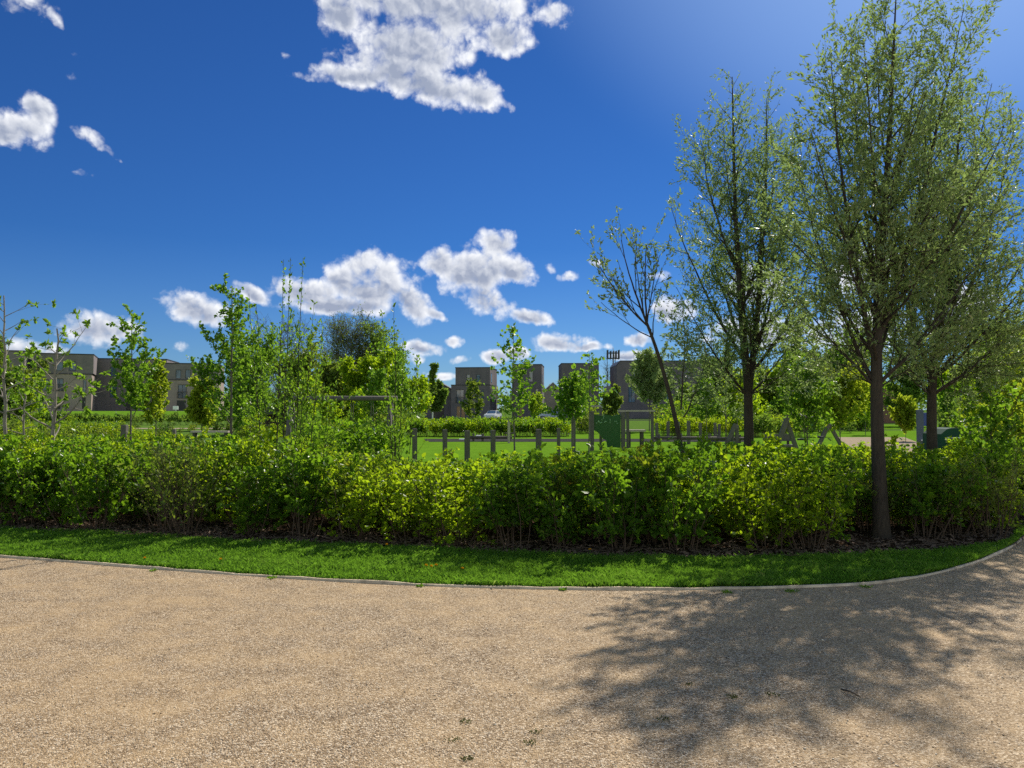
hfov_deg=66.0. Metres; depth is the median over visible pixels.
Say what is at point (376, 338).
leafing tree
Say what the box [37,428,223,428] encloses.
path
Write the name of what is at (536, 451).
hedge shrub
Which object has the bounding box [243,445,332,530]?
hedge shrub
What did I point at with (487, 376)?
town house
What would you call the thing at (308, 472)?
hedge shrub
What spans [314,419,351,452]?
dark shrub
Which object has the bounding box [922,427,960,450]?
play hut
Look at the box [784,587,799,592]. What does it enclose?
edge weed
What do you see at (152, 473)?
hedge shrub
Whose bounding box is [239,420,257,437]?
tall shrub
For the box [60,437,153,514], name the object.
hedge shrub
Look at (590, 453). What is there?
hedge shrub
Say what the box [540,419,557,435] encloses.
clipped shrub
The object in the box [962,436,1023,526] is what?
hedge shrub
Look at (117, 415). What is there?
bank shrub
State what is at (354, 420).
tall shrub
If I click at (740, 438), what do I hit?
balance beam
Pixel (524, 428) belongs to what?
clipped shrub
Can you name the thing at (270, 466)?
hedge shrub
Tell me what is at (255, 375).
sapling
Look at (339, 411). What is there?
slender sapling
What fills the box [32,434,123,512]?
hedge shrub
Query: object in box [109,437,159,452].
hedge shrub
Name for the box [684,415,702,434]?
background shrub
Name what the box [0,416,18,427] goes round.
tall shrub
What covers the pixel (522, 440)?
safety surface
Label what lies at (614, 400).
background tree
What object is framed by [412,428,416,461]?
timber post
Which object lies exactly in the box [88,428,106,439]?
meadow shrub
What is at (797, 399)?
young tree
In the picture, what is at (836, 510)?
hedge shrub
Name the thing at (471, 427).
clipped shrub
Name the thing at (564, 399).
young tree
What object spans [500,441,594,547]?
hedge shrub
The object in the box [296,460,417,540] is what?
hedge shrub
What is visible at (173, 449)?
hedge shrub
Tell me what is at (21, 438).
hedge shrub
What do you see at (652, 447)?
hedge shrub
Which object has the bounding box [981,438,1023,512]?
hedge shrub
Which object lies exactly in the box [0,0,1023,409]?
sky
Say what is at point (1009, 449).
hedge shrub
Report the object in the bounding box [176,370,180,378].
window
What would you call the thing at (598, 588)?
kerb edging
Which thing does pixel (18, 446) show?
hedge shrub
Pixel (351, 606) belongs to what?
gravel path
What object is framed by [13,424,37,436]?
meadow shrub
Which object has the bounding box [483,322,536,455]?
young tree
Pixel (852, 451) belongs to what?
hedge shrub
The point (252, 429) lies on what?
tall shrub
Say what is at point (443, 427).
clipped shrub
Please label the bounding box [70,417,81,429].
tall shrub
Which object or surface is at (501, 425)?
clipped shrub
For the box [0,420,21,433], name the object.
meadow shrub
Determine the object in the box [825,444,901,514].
hedge shrub
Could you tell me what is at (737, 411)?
young tree
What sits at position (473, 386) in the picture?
young tree
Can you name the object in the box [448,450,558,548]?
hedge shrub
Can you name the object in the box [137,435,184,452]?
hedge shrub
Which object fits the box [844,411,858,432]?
tall shrub
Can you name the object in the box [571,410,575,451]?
timber post
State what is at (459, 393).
window
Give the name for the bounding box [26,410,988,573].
ground
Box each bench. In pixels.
[190,431,229,441]
[625,429,645,446]
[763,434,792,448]
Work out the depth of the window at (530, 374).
150.14 m
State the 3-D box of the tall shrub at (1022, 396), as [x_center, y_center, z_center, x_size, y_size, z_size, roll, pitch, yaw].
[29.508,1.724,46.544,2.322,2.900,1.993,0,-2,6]
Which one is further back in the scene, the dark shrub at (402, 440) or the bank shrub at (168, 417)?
the bank shrub at (168, 417)
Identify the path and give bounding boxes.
[0,538,1023,767]
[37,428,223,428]
[839,437,916,452]
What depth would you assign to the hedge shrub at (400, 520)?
9.43 m
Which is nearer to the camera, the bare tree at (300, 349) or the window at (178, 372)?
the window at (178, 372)
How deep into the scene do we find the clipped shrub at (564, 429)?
46.72 m
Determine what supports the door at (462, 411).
in the town house at (487, 376)
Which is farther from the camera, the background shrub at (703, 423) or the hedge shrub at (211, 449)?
the background shrub at (703, 423)
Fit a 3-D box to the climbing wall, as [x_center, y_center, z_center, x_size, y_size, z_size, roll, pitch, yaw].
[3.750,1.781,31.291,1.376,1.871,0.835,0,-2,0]
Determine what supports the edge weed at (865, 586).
on the gravel path at (351, 606)
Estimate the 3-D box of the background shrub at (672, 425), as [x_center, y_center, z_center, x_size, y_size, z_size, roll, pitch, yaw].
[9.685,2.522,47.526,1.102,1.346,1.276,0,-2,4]
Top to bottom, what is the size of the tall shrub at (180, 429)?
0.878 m
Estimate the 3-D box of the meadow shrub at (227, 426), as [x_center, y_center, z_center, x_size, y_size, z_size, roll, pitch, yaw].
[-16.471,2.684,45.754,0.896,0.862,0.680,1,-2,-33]
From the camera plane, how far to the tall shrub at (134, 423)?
63.72 m
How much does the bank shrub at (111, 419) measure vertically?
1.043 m
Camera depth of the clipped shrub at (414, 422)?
47.08 m
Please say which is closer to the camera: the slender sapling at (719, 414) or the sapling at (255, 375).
the sapling at (255, 375)
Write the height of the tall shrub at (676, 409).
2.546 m
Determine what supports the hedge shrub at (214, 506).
on the planting bed
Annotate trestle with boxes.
[724,423,737,443]
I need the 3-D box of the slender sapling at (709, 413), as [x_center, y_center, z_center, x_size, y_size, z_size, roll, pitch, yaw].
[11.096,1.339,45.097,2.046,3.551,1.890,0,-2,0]
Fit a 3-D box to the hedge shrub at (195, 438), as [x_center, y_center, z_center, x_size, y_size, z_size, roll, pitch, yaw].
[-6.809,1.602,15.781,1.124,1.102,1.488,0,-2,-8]
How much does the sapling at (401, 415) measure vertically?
3.104 m
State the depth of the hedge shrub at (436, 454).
11.39 m
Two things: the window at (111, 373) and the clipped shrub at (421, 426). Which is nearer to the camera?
the clipped shrub at (421, 426)
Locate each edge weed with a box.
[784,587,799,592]
[858,584,872,587]
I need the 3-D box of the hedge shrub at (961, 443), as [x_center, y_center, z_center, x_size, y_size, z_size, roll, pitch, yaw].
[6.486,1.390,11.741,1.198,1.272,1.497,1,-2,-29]
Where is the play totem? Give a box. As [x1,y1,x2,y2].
[916,410,925,446]
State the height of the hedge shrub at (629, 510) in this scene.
1.174 m
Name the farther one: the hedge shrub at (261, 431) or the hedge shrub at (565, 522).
the hedge shrub at (261, 431)
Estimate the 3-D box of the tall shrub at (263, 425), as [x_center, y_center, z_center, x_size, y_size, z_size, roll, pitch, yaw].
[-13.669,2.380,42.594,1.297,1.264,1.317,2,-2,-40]
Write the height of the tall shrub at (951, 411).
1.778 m
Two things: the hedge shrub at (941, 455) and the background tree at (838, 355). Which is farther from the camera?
the background tree at (838, 355)
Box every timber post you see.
[121,425,127,438]
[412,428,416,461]
[443,430,446,454]
[464,431,469,461]
[491,430,495,460]
[508,421,509,442]
[536,429,541,453]
[557,428,559,454]
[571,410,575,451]
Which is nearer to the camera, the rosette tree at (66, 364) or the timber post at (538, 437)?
the rosette tree at (66, 364)
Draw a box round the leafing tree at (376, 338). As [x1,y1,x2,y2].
[354,316,413,366]
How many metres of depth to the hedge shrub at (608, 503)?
8.79 m
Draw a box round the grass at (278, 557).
[0,520,1023,586]
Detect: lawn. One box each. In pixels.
[13,411,352,420]
[334,431,1023,469]
[741,425,985,428]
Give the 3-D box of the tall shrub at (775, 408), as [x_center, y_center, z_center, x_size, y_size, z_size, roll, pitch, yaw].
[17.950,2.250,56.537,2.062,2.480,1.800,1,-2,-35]
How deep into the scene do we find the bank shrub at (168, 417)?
83.50 m
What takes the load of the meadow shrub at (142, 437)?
on the ground at (639, 424)
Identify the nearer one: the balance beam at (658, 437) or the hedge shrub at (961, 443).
the hedge shrub at (961, 443)
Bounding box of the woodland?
[224,384,938,412]
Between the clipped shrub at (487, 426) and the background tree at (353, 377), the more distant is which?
the background tree at (353, 377)
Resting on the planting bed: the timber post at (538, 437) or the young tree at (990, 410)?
the young tree at (990, 410)
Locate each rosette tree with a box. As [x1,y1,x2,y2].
[0,295,55,440]
[0,334,55,438]
[8,308,114,441]
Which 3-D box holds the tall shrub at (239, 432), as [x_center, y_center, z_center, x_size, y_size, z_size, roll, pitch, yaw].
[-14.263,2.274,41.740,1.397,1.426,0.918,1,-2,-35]
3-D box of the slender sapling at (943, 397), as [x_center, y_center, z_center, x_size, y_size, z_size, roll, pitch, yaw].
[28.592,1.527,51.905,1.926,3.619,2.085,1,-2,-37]
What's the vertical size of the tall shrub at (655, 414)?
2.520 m
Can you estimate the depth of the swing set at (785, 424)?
27.06 m
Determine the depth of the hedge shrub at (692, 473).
10.59 m
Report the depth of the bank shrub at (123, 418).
82.19 m
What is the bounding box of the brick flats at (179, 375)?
[162,363,223,410]
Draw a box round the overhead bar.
[618,410,654,447]
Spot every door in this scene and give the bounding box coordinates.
[82,397,85,408]
[177,400,185,410]
[433,405,443,417]
[457,407,459,416]
[461,407,464,416]
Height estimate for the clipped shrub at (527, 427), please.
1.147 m
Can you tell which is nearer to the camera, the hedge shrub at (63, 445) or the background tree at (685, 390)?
the hedge shrub at (63, 445)
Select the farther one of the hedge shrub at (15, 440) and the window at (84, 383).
the window at (84, 383)
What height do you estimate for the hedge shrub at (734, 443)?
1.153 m
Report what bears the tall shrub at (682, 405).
on the playground lawn at (430, 449)
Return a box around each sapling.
[14,371,51,422]
[228,392,247,428]
[234,301,283,521]
[253,257,332,522]
[280,320,360,530]
[285,374,322,420]
[318,391,343,423]
[347,387,367,421]
[355,367,397,419]
[367,302,433,490]
[384,370,417,417]
[407,373,434,433]
[528,391,546,417]
[689,376,723,435]
[711,393,727,419]
[722,369,760,424]
[741,376,768,416]
[769,386,796,415]
[857,386,883,434]
[937,380,959,417]
[960,391,978,433]
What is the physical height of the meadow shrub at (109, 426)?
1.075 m
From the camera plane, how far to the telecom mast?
259.22 m
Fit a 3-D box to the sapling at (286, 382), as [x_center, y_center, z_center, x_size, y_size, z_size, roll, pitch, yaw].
[-3.153,0.100,11.365,1.023,3.840,1.021,2,-2,-39]
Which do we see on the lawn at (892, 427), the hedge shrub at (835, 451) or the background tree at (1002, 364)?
the background tree at (1002, 364)
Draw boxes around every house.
[425,383,450,417]
[451,367,497,417]
[512,364,543,417]
[544,382,558,411]
[558,363,598,416]
[610,360,702,418]
[883,381,897,422]
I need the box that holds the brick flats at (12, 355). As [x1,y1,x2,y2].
[5,350,32,372]
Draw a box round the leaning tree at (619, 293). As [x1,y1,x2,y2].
[575,206,732,453]
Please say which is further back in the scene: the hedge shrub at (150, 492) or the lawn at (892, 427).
the lawn at (892, 427)
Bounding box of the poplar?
[600,349,612,390]
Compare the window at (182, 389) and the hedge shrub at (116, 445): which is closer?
the hedge shrub at (116, 445)
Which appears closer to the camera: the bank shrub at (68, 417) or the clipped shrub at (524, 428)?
the clipped shrub at (524, 428)
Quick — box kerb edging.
[0,537,1023,589]
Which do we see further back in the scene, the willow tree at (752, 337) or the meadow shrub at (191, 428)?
the meadow shrub at (191, 428)
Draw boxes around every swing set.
[285,396,397,452]
[777,412,841,447]
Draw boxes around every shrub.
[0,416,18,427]
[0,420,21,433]
[0,432,46,450]
[0,435,65,524]
[0,436,40,515]
[0,438,89,524]
[0,440,83,512]
[2,435,39,506]
[4,432,43,502]
[4,438,79,518]
[9,434,100,526]
[11,428,32,437]
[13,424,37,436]
[15,431,68,445]
[17,436,110,519]
[27,426,48,436]
[32,414,47,422]
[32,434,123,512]
[36,418,50,431]
[40,427,83,450]
[43,435,89,443]
[49,408,64,421]
[50,423,65,433]
[51,434,154,529]
[60,412,73,424]
[60,415,77,427]
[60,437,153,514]
[64,423,84,436]
[69,433,136,506]
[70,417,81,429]
[71,423,87,436]
[73,410,85,423]
[80,450,183,523]
[86,422,92,437]
[87,418,104,428]
[87,431,131,449]
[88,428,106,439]
[89,413,99,423]
[92,445,199,524]
[94,414,107,422]
[94,423,105,435]
[99,421,114,430]
[102,427,117,437]
[108,415,117,421]
[108,423,120,436]
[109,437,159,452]
[109,437,221,533]
[114,412,122,422]
[117,451,188,516]
[118,415,129,424]
[119,431,147,443]
[120,428,140,441]
[121,436,200,458]
[128,444,209,518]
[131,442,238,535]
[132,413,141,428]
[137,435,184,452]
[141,443,207,510]
[143,426,154,440]
[146,429,157,446]
[153,446,243,524]
[154,425,208,510]
[157,440,218,461]
[158,420,175,435]
[158,430,171,437]
[163,437,196,444]
[165,415,171,423]
[168,425,225,456]
[168,426,183,433]
[170,412,183,424]
[175,415,186,424]
[183,414,188,424]
[183,430,275,521]
[187,423,196,434]
[192,426,287,530]
[203,432,266,450]
[207,421,221,430]
[207,433,274,508]
[215,415,224,424]
[216,448,297,535]
[220,423,232,430]
[224,442,307,523]
[225,426,280,459]
[232,419,252,437]
[234,425,312,514]
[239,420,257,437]
[241,413,270,436]
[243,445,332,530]
[251,417,273,439]
[259,407,301,426]
[265,437,368,538]
[278,447,352,511]
[281,435,339,457]
[283,450,340,517]
[290,443,361,462]
[292,452,354,525]
[295,453,390,530]
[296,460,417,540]
[297,410,323,440]
[304,416,340,447]
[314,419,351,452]
[325,453,412,482]
[328,458,415,535]
[329,418,369,460]
[342,424,383,457]
[343,429,373,456]
[343,441,404,472]
[350,413,369,433]
[353,420,393,455]
[353,461,464,542]
[354,414,372,428]
[354,436,422,490]
[357,458,474,536]
[361,445,457,526]
[361,451,431,477]
[364,402,411,432]
[367,427,408,454]
[376,422,408,459]
[377,414,406,432]
[398,447,500,546]
[402,453,461,519]
[405,416,423,432]
[408,417,421,431]
[412,418,427,436]
[418,453,484,522]
[422,421,429,436]
[428,421,441,435]
[430,459,534,535]
[434,448,482,507]
[437,420,452,436]
[441,417,454,435]
[442,454,523,518]
[445,416,465,436]
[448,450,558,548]
[452,415,465,436]
[452,418,461,436]
[458,450,526,490]
[461,418,481,433]
[464,462,568,531]
[471,415,485,434]
[474,418,487,434]
[475,420,490,433]
[477,416,495,435]
[489,419,503,435]
[494,416,510,435]
[498,454,600,538]
[499,416,511,435]
[499,446,571,474]
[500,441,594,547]
[502,421,516,431]
[507,420,526,436]
[515,419,528,436]
[520,418,531,436]
[528,418,543,432]
[528,421,537,436]
[530,416,548,433]
[537,418,550,436]
[538,453,630,541]
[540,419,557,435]
[540,445,604,524]
[540,449,593,530]
[544,418,557,436]
[550,418,567,435]
[555,420,565,436]
[560,442,603,506]
[563,421,570,436]
[565,405,587,432]
[572,441,663,551]
[573,447,690,537]
[577,403,610,433]
[604,439,741,552]
[604,442,683,544]
[617,438,689,518]
[628,466,734,542]
[633,442,709,524]
[647,450,717,536]
[648,402,679,417]
[654,397,684,432]
[654,417,665,434]
[658,400,688,417]
[658,419,666,435]
[659,401,683,417]
[662,436,718,490]
[663,415,678,434]
[663,415,683,435]
[663,436,719,458]
[664,394,690,430]
[677,414,686,433]
[679,447,760,535]
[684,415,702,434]
[687,452,759,528]
[689,415,709,435]
[693,434,744,459]
[698,417,712,435]
[700,440,760,464]
[703,460,832,551]
[705,418,713,435]
[709,430,810,550]
[711,415,724,434]
[718,418,736,432]
[721,439,764,505]
[723,403,741,419]
[727,417,743,435]
[732,442,832,465]
[736,444,809,535]
[742,413,774,436]
[749,459,862,552]
[751,436,787,454]
[753,398,781,416]
[753,407,780,432]
[754,412,771,436]
[755,436,863,544]
[756,416,782,432]
[756,432,818,470]
[764,443,796,454]
[771,414,791,433]
[790,420,815,436]
[791,419,809,436]
[797,447,892,526]
[808,442,865,453]
[811,441,855,458]
[813,442,889,531]
[817,423,832,434]
[820,436,839,460]
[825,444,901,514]
[830,452,919,532]
[841,434,913,526]
[843,443,905,461]
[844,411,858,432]
[847,441,957,533]
[848,401,868,430]
[856,418,867,429]
[858,412,870,430]
[858,442,926,465]
[860,439,925,505]
[885,438,909,454]
[886,445,997,538]
[888,451,973,523]
[889,451,1004,536]
[909,435,984,515]
[910,443,980,461]
[912,448,990,525]
[937,399,960,427]
[937,405,963,429]
[937,408,962,428]
[938,437,990,452]
[940,445,1023,530]
[946,439,1023,539]
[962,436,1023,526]
[972,444,1023,519]
[975,443,1023,522]
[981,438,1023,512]
[989,392,1023,432]
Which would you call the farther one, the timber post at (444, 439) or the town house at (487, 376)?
the town house at (487, 376)
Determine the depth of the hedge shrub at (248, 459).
10.59 m
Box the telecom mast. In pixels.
[607,350,619,362]
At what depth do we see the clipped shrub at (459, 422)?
46.72 m
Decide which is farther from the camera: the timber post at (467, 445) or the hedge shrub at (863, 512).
the timber post at (467, 445)
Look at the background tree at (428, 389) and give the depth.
109.95 m
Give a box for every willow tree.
[642,68,842,451]
[742,0,1023,538]
[846,67,1023,459]
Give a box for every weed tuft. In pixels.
[459,718,472,722]
[459,755,473,760]
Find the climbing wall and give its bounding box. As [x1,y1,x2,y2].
[590,405,624,450]
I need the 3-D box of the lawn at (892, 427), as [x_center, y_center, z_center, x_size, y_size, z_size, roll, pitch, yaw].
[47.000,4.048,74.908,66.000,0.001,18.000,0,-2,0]
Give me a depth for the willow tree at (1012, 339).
12.12 m
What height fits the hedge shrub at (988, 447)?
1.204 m
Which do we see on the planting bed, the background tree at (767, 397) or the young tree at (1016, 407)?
the young tree at (1016, 407)
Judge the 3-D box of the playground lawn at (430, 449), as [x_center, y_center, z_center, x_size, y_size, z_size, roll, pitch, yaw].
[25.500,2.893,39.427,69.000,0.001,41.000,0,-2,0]
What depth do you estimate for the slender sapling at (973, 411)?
43.84 m
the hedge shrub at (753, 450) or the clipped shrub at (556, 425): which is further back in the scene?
the clipped shrub at (556, 425)
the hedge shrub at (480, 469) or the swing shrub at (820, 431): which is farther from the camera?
the swing shrub at (820, 431)
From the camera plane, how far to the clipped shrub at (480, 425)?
46.69 m
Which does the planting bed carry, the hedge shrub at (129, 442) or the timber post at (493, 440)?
the hedge shrub at (129, 442)
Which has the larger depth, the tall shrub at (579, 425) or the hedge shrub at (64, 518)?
the tall shrub at (579, 425)
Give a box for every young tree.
[100,303,166,442]
[129,357,172,436]
[186,272,274,439]
[459,378,484,419]
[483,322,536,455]
[537,363,592,452]
[571,352,617,453]
[695,323,771,449]
[775,344,840,444]
[808,358,869,445]
[887,393,919,440]
[945,340,1023,458]
[957,318,1023,447]
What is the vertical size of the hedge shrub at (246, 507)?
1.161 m
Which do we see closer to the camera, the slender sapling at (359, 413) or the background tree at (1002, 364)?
the slender sapling at (359, 413)
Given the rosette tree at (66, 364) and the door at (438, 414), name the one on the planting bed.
the rosette tree at (66, 364)
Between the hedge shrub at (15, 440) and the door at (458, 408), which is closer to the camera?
the hedge shrub at (15, 440)
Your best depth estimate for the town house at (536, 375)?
150.03 m
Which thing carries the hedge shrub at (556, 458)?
on the planting bed
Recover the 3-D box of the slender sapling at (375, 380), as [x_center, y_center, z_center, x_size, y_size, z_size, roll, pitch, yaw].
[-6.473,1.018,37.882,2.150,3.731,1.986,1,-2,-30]
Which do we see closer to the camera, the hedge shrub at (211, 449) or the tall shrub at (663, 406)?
the hedge shrub at (211, 449)
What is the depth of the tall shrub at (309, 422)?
36.49 m
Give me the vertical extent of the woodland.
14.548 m
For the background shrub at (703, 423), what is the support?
on the playground lawn at (430, 449)
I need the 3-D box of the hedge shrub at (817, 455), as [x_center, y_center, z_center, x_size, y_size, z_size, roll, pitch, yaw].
[3.519,1.298,9.517,1.000,1.323,1.404,2,-3,-42]
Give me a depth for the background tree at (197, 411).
59.41 m
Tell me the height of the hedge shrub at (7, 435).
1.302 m
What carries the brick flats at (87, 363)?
on the ground at (639, 424)
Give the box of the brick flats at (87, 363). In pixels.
[33,353,97,410]
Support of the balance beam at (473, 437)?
on the safety surface
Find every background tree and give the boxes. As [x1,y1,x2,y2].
[0,333,53,422]
[183,374,221,430]
[218,319,286,425]
[268,327,326,424]
[315,351,356,423]
[339,345,397,425]
[370,332,412,415]
[405,374,432,412]
[427,362,448,412]
[601,383,623,415]
[672,346,738,413]
[735,352,800,412]
[779,334,804,412]
[820,326,891,396]
[882,334,929,414]
[926,364,976,405]
[969,320,1023,406]
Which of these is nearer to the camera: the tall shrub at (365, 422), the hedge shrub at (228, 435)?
the hedge shrub at (228, 435)
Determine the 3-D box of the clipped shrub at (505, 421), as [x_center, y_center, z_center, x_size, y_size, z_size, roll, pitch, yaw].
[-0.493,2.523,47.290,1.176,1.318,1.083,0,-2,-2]
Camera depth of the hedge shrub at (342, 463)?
10.79 m
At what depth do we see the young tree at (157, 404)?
20.88 m
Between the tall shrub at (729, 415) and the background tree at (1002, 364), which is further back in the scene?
the background tree at (1002, 364)
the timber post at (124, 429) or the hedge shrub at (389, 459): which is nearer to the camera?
the hedge shrub at (389, 459)
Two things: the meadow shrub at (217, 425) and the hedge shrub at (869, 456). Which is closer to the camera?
the hedge shrub at (869, 456)
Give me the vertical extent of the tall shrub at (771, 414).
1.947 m
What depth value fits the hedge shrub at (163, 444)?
12.35 m
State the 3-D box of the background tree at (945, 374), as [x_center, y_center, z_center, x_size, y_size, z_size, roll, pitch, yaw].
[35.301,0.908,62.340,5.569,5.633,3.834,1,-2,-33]
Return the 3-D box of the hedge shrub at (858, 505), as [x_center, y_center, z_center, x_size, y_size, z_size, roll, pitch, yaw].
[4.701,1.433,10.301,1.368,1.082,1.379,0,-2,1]
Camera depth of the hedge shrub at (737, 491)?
8.83 m
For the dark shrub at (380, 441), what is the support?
on the playground lawn at (430, 449)
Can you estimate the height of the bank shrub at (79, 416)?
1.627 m
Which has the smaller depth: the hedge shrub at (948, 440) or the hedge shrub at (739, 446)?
the hedge shrub at (739, 446)
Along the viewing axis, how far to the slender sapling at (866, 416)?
49.85 m
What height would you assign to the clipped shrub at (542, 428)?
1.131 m
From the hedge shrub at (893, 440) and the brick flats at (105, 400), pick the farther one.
the brick flats at (105, 400)
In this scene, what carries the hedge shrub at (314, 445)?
on the planting bed
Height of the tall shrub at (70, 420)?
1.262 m
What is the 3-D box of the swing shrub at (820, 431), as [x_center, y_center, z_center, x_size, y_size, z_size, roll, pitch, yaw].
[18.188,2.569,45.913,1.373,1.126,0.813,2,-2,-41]
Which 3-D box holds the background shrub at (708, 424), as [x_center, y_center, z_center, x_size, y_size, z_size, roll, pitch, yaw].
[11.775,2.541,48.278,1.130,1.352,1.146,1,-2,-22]
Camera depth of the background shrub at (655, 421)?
49.53 m
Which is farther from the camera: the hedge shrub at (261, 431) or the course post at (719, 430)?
the course post at (719, 430)
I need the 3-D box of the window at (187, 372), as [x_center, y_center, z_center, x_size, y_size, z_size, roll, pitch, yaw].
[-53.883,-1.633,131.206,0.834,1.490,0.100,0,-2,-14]
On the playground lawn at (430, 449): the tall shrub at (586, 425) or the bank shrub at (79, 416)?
the tall shrub at (586, 425)
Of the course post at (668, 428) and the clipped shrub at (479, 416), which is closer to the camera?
the course post at (668, 428)
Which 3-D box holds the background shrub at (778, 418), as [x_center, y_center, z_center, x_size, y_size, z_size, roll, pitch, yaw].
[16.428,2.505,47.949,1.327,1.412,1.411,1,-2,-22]
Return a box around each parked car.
[484,410,501,419]
[537,411,559,419]
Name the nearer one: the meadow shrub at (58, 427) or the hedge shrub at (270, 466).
the hedge shrub at (270, 466)
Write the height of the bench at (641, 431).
0.791 m
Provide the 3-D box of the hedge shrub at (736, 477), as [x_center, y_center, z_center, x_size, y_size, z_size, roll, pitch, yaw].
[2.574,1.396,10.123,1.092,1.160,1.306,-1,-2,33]
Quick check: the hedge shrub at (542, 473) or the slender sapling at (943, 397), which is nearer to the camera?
the hedge shrub at (542, 473)
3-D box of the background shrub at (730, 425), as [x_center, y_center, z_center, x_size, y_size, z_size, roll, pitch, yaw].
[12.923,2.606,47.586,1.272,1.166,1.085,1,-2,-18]
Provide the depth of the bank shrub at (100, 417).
83.38 m
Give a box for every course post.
[655,423,657,440]
[667,421,669,440]
[687,421,690,443]
[699,423,701,436]
[714,423,716,440]
[718,424,720,440]
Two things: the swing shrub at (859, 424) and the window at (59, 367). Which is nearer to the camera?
the swing shrub at (859, 424)
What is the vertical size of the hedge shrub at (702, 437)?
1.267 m
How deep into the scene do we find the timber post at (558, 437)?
26.90 m
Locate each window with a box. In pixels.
[57,361,62,370]
[57,378,63,390]
[69,362,75,370]
[83,379,86,392]
[110,367,115,376]
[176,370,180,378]
[178,384,186,397]
[185,370,190,378]
[456,390,463,402]
[529,372,532,381]
[628,386,634,401]
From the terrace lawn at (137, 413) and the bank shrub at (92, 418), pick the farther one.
the terrace lawn at (137, 413)
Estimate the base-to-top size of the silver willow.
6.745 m
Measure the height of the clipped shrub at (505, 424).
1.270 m
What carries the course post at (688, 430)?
on the playground lawn at (430, 449)
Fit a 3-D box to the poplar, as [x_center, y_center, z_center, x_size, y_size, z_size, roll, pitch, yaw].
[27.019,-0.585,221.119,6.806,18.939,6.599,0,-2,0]
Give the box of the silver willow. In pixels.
[625,341,675,431]
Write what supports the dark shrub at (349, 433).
on the playground lawn at (430, 449)
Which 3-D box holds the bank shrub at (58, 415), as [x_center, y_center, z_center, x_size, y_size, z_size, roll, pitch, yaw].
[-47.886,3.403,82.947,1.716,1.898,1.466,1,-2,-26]
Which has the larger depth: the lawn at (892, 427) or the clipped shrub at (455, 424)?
the lawn at (892, 427)
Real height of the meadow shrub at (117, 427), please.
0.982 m
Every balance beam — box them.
[470,434,511,440]
[654,434,716,444]
[715,435,743,442]
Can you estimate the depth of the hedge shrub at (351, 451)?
13.16 m
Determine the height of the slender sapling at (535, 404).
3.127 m
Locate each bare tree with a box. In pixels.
[249,303,319,397]
[317,304,379,410]
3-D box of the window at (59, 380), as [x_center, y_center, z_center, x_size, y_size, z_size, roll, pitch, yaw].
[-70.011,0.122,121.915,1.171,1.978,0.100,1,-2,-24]
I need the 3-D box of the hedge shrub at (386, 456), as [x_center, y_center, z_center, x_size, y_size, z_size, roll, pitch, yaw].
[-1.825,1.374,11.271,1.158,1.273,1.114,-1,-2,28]
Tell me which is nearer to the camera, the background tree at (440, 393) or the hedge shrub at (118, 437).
the hedge shrub at (118, 437)
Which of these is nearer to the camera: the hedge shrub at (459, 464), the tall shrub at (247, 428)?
the hedge shrub at (459, 464)
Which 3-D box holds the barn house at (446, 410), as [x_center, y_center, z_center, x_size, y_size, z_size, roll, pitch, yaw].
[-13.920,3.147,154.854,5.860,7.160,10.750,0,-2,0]
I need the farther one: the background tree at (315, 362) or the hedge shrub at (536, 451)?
the background tree at (315, 362)
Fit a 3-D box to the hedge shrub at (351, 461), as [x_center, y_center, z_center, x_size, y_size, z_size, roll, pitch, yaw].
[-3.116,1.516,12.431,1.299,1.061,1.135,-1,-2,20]
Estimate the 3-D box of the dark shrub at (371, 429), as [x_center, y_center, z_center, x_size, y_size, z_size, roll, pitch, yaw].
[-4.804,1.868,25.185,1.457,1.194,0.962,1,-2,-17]
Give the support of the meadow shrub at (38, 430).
on the ground at (639, 424)
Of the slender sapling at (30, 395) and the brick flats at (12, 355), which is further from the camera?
the brick flats at (12, 355)
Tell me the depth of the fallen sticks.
9.23 m
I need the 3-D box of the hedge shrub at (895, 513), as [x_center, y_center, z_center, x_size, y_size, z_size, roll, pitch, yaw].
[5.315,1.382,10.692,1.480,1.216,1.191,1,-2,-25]
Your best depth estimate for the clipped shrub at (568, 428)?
47.16 m
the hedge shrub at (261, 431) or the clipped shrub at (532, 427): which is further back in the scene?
the clipped shrub at (532, 427)
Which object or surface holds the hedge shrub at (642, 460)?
on the planting bed
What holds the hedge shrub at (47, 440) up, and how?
on the planting bed
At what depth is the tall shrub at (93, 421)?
49.42 m
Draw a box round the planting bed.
[0,491,1023,556]
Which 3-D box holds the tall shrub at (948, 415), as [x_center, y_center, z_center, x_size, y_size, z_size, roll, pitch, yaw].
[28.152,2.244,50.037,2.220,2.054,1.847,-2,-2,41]
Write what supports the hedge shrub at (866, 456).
on the planting bed
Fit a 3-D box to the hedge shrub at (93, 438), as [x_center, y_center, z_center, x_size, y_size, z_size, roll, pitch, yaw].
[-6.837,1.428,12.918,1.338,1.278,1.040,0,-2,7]
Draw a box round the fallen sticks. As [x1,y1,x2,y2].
[0,516,1023,556]
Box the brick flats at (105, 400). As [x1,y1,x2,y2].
[94,358,178,410]
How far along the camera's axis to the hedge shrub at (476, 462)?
10.21 m
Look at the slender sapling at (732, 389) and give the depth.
43.86 m
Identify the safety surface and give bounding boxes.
[425,439,743,441]
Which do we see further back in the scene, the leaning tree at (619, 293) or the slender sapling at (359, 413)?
the slender sapling at (359, 413)
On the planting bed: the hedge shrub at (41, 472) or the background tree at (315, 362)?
the hedge shrub at (41, 472)
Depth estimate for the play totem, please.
29.92 m
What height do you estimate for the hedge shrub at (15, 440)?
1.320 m

